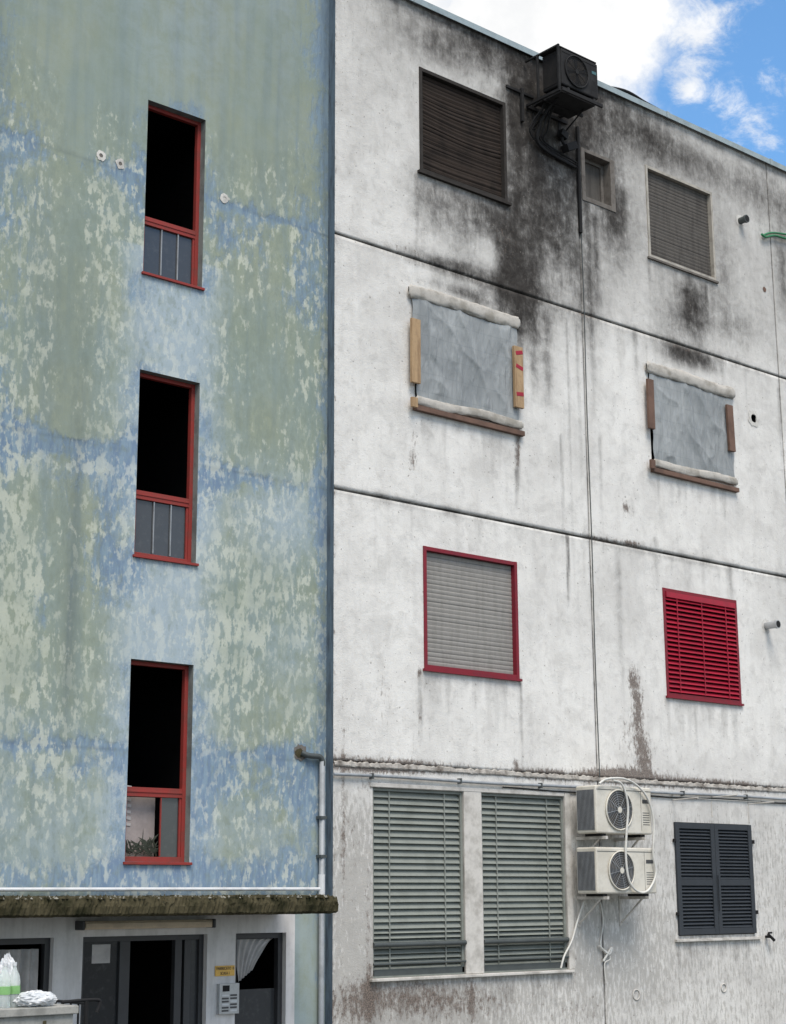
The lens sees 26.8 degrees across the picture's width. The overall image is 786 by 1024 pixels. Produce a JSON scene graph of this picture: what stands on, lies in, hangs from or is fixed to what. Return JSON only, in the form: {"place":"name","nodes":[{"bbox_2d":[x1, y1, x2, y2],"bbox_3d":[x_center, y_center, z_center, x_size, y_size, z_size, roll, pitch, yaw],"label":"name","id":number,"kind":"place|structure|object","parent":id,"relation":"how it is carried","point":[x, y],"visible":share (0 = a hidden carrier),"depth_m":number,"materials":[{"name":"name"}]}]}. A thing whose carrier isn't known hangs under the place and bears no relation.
{"place":"outdoors","nodes":[
{"label":"outdoors","id":0,"kind":"place"},
{"bbox_2d":[424,0,785,165],"label":"sky","id":1,"kind":"structure","parent":0,"point":[717,66],"materials":[{"name":"white"}]},
{"label":"ground","id":2,"kind":"structure","parent":0,"visible":0},
{"bbox_2d":[0,1004,78,1023],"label":"parapet wall","id":3,"kind":"structure","parent":2,"relation":"on","point":[57,1014],"depth_m":12.68,"materials":[{"name":"grey concrete"}]},
{"bbox_2d":[0,963,10,1007],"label":"plastic bottle","id":4,"kind":"object","parent":3,"relation":"on","point":[5,985],"visible":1,"depth_m":12.63,"materials":[{"name":"white plastic"}]},
{"bbox_2d":[0,953,14,974],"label":"plastic bag","id":5,"kind":"object","parent":3,"relation":"on","point":[8,959],"visible":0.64,"depth_m":12.79,"materials":[{"name":"white plastic"}]},
{"bbox_2d":[10,962,19,1007],"bbox_3d":[-2.933,3.657,12.764,0.100,0.335,0.100,11,-17,-40],"label":"plastic bottle","id":6,"kind":"object","parent":3,"relation":"on","point":[15,983],"visible":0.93,"depth_m":12.73,"materials":[{"name":"plastic"}]},
{"bbox_2d":[13,990,57,1006],"bbox_3d":[-2.772,3.778,12.792,0.374,0.141,0.226,11,-17,-40],"label":"crumpled foil","id":7,"kind":"object","parent":3,"relation":"on","point":[36,998],"visible":1,"depth_m":12.72,"materials":[{"name":"metal"}]},
{"bbox_2d":[55,998,101,1023],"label":"iron handrail","id":8,"kind":"object","parent":2,"relation":"on","point":[83,1001],"visible":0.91,"depth_m":13.06,"materials":[{"name":"black metal"}]},
{"bbox_2d":[0,0,338,1023],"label":"stairwell tower","id":9,"kind":"structure","parent":2,"relation":"on","point":[162,420],"depth_m":16.94,"materials":[{"name":"blue paint"}]},
{"bbox_2d":[0,938,50,992],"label":"entrance window","id":10,"kind":"structure","parent":9,"relation":"in","point":[26,959],"depth_m":15.12,"materials":[{"name":"metal"}]},
{"bbox_2d":[80,934,203,1023],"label":"entrance door","id":11,"kind":"structure","parent":9,"relation":"in","point":[105,960],"depth_m":15.68,"materials":[{"name":"metal"}]},
{"bbox_2d":[75,919,215,929],"bbox_3d":[-2.348,3.943,15.775,1.497,0.085,0.143,11,-17,-40],"label":"wall lamp","id":12,"kind":"object","parent":9,"relation":"attached to","point":[136,924],"visible":1,"depth_m":15.69,"materials":[{"name":"metal"}]},
{"bbox_2d":[0,750,326,1023],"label":"drain pipe","id":13,"kind":"object","parent":9,"relation":"attached to","point":[321,856],"visible":0.95,"depth_m":16.99,"materials":[{"name":"grey metal"}]},
{"bbox_2d":[123,104,204,864],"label":"stair windows","id":14,"kind":"structure","parent":9,"relation":"in","point":[163,523],"depth_m":16.89,"materials":[{"name":"red paint"}]},
{"bbox_2d":[215,965,234,975],"bbox_3d":[-1.664,4.541,16.328,0.232,0.099,0.013,11,-17,-40],"label":"entrance sign","id":15,"kind":"object","parent":9,"relation":"attached to","point":[228,970],"visible":1,"depth_m":16.33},
{"bbox_2d":[217,983,238,1013],"bbox_3d":[-1.627,4.799,16.273,0.236,0.288,0.052,11,-17,-40],"label":"intercom panel","id":16,"kind":"object","parent":9,"relation":"attached to","point":[227,998],"visible":1,"depth_m":16.25,"materials":[{"name":"metal"}]},
{"bbox_2d":[235,933,282,1023],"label":"entrance window","id":17,"kind":"structure","parent":9,"relation":"in","point":[256,1006],"depth_m":16.70,"materials":[{"name":"metal"}]},
{"bbox_2d":[332,0,785,1023],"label":"facade wall","id":18,"kind":"structure","parent":2,"relation":"on","point":[408,482],"depth_m":20.57,"materials":[{"name":"white paint"}]},
{"bbox_2d":[325,0,334,1023],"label":"corner return","id":19,"kind":"object","parent":18,"relation":"attached to","point":[330,606],"visible":1,"depth_m":18.17,"materials":[{"name":"blue paint"}]},
{"bbox_2d":[408,284,524,436],"bbox_3d":[0.904,-1.825,19.900,1.880,1.553,0.098,11,-17,-40],"label":"plastic sheeting","id":20,"kind":"object","parent":18,"relation":"attached to","point":[466,357],"visible":1,"depth_m":19.89,"materials":[{"name":"grey plastic"}]},
{"bbox_2d":[369,782,574,981],"bbox_3d":[0.918,4.160,18.590,3.135,2.075,0.150,11,-17,-40],"label":"window surround","id":21,"kind":"object","parent":18,"relation":"attached to","point":[473,877],"visible":1,"depth_m":18.59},
{"bbox_2d":[506,43,602,232],"bbox_3d":[2.182,-4.876,21.380,1.351,2.138,0.670,11,-17,-40],"label":"air conditioner","id":22,"kind":"object","parent":18,"relation":"attached to","point":[570,85],"visible":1,"depth_m":21.43,"materials":[{"name":"black metal"}]},
{"bbox_2d":[333,772,785,803],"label":"conduit pipe","id":23,"kind":"object","parent":18,"relation":"attached to","point":[538,785],"visible":0.77,"depth_m":19.35,"materials":[{"name":"grey metal"}]},
{"bbox_2d":[334,760,785,792],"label":"string course","id":24,"kind":"object","parent":18,"relation":"attached to","point":[396,766],"visible":0.97,"depth_m":19.46,"materials":[{"name":"grey concrete"}]},
{"bbox_2d":[373,130,755,977],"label":"window reveals","id":25,"kind":"structure","parent":18,"relation":"attached to","point":[607,182],"depth_m":22.53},
{"bbox_2d":[373,788,466,977],"bbox_3d":[0.263,4.048,18.061,1.337,1.990,0.152,11,-17,-40],"label":"venetian shutter","id":26,"kind":"object","parent":25,"relation":"attached to","point":[417,861],"visible":1,"depth_m":18.07,"materials":[{"name":"grey plastic"}]},
{"bbox_2d":[417,66,511,206],"bbox_3d":[0.865,-4.680,20.649,1.564,1.420,0.145,11,-17,-40],"label":"burnt shutter","id":27,"kind":"object","parent":25,"relation":"attached to","point":[462,137],"visible":1,"depth_m":20.68,"materials":[{"name":"brown wood"}]},
{"bbox_2d":[423,546,522,681],"bbox_3d":[0.899,1.206,19.282,1.552,1.444,0.140,11,-17,-40],"label":"grey shutter","id":28,"kind":"object","parent":25,"relation":"attached to","point":[470,607],"visible":1,"depth_m":19.31,"materials":[{"name":"paint"}]},
{"bbox_2d":[481,793,569,972],"bbox_3d":[1.499,4.284,19.101,1.367,1.990,0.152,11,-17,-40],"label":"venetian shutter","id":29,"kind":"object","parent":25,"relation":"attached to","point":[523,864],"visible":1,"depth_m":19.11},
{"bbox_2d":[580,147,615,212],"bbox_3d":[2.766,-4.474,22.247,0.663,0.761,0.022,11,-17,-40],"label":"window frame","id":30,"kind":"structure","parent":25,"relation":"attached to","point":[612,207],"depth_m":22.24,"materials":[{"name":"paint"}]},
{"bbox_2d":[645,164,718,283],"bbox_3d":[4.041,-4.049,23.325,1.522,1.397,0.130,11,-17,-40],"label":"sooty shutter","id":31,"kind":"object","parent":25,"relation":"attached to","point":[680,225],"visible":1,"depth_m":23.36,"materials":[{"name":"paint"}]},
{"bbox_2d":[662,587,743,705],"bbox_3d":[4.093,1.811,21.974,1.584,1.447,0.135,11,-17,-40],"label":"red venetian shutter","id":32,"kind":"object","parent":25,"relation":"attached to","point":[701,600],"visible":1,"depth_m":21.94,"materials":[{"name":"paint"}]},
{"bbox_2d":[673,822,761,941],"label":"louvred shutters","id":33,"kind":"object","parent":25,"relation":"attached to","point":[715,889],"visible":1,"depth_m":21.25,"materials":[{"name":"wood"}]},
{"bbox_2d":[581,233,599,777],"bbox_3d":[2.505,-0.730,21.115,0.024,8.171,0.014,11,-17,-40],"label":"wall cable","id":34,"kind":"object","parent":18,"relation":"attached to","point":[590,508],"depth_m":20.95,"materials":[{"name":"grey plastic"}]},
{"bbox_2d":[585,159,603,202],"bbox_3d":[2.663,-4.460,22.350,0.503,0.641,0.050,11,-17,-40],"label":"bathroom window","id":35,"kind":"structure","parent":18,"relation":"attached to","point":[594,180],"depth_m":22.43,"materials":[{"name":"glass"}]},
{"bbox_2d":[560,777,656,982],"bbox_3d":[2.547,4.367,19.589,1.246,2.390,0.494,11,-17,-40],"label":"drain hose","id":36,"kind":"object","parent":18,"relation":"attached to","point":[608,952],"visible":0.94,"depth_m":19.66,"materials":[{"name":"white plastic"}]},
{"bbox_2d":[576,785,651,863],"bbox_3d":[2.620,3.784,19.825,1.003,0.939,0.482,11,-17,-40],"label":"air conditioner","id":37,"kind":"object","parent":18,"relation":"attached to","point":[601,811],"visible":0.97,"depth_m":19.60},
{"bbox_2d":[577,847,655,926],"bbox_3d":[2.630,4.472,19.669,1.063,0.914,0.482,11,-17,-40],"label":"air conditioner","id":38,"kind":"object","parent":18,"relation":"attached to","point":[601,872],"visible":1,"depth_m":19.44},
{"bbox_2d":[645,361,739,492],"bbox_3d":[4.111,-1.166,22.589,1.945,1.555,0.095,11,-17,-40],"label":"plastic sheeting","id":39,"kind":"object","parent":18,"relation":"attached to","point":[690,420],"visible":1,"depth_m":22.56,"materials":[{"name":"grey plastic"}]},
{"bbox_2d":[633,287,765,1000],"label":"wall patches","id":40,"kind":"structure","parent":18,"relation":"attached to","point":[756,423],"depth_m":23.58,"materials":[{"name":"paint"}]},
{"bbox_2d":[672,790,773,822],"bbox_3d":[4.281,3.790,21.343,1.571,0.414,0.424,11,-17,-40],"label":"clothesline bracket","id":41,"kind":"object","parent":18,"relation":"attached to","point":[729,800],"visible":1,"depth_m":21.46,"materials":[{"name":"grey metal"}]},
{"bbox_2d":[736,215,749,227],"bbox_3d":[5.134,-4.288,24.225,0.200,0.213,0.154,11,-17,-40],"label":"vent pipe","id":42,"kind":"object","parent":18,"relation":"attached to","point":[740,220],"visible":1,"depth_m":24.21,"materials":[{"name":"paint"}]},
{"bbox_2d":[765,932,775,941],"bbox_3d":[4.956,5.591,21.715,0.124,0.126,0.119,11,-17,-40],"label":"water tap","id":43,"kind":"object","parent":18,"relation":"attached to","point":[771,937],"visible":1,"depth_m":21.69,"materials":[{"name":"metal"}]},
{"bbox_2d":[762,618,780,632],"bbox_3d":[5.250,1.569,22.881,0.181,0.218,0.234,11,-17,-40],"label":"vent pipe","id":44,"kind":"object","parent":18,"relation":"attached to","point":[767,625],"visible":1,"depth_m":22.87,"materials":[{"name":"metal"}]},
{"bbox_2d":[761,232,785,239],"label":"garden hose","id":45,"kind":"object","parent":18,"relation":"attached to","point":[772,235],"visible":1,"depth_m":24.70,"materials":[{"name":"green rubber"}]},
{"bbox_3d":[1.057,1.989,26.661,14.000,13.419,11.000,11,-17,-40],"label":"side and back walls","id":46,"kind":"object","parent":2,"relation":"on","visible":0},
{"bbox_2d":[410,0,785,170],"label":"roof flashing","id":47,"kind":"object","parent":46,"relation":"on","point":[628,95],"visible":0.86,"depth_m":22.92,"materials":[{"name":"grey metal"}]}
]}

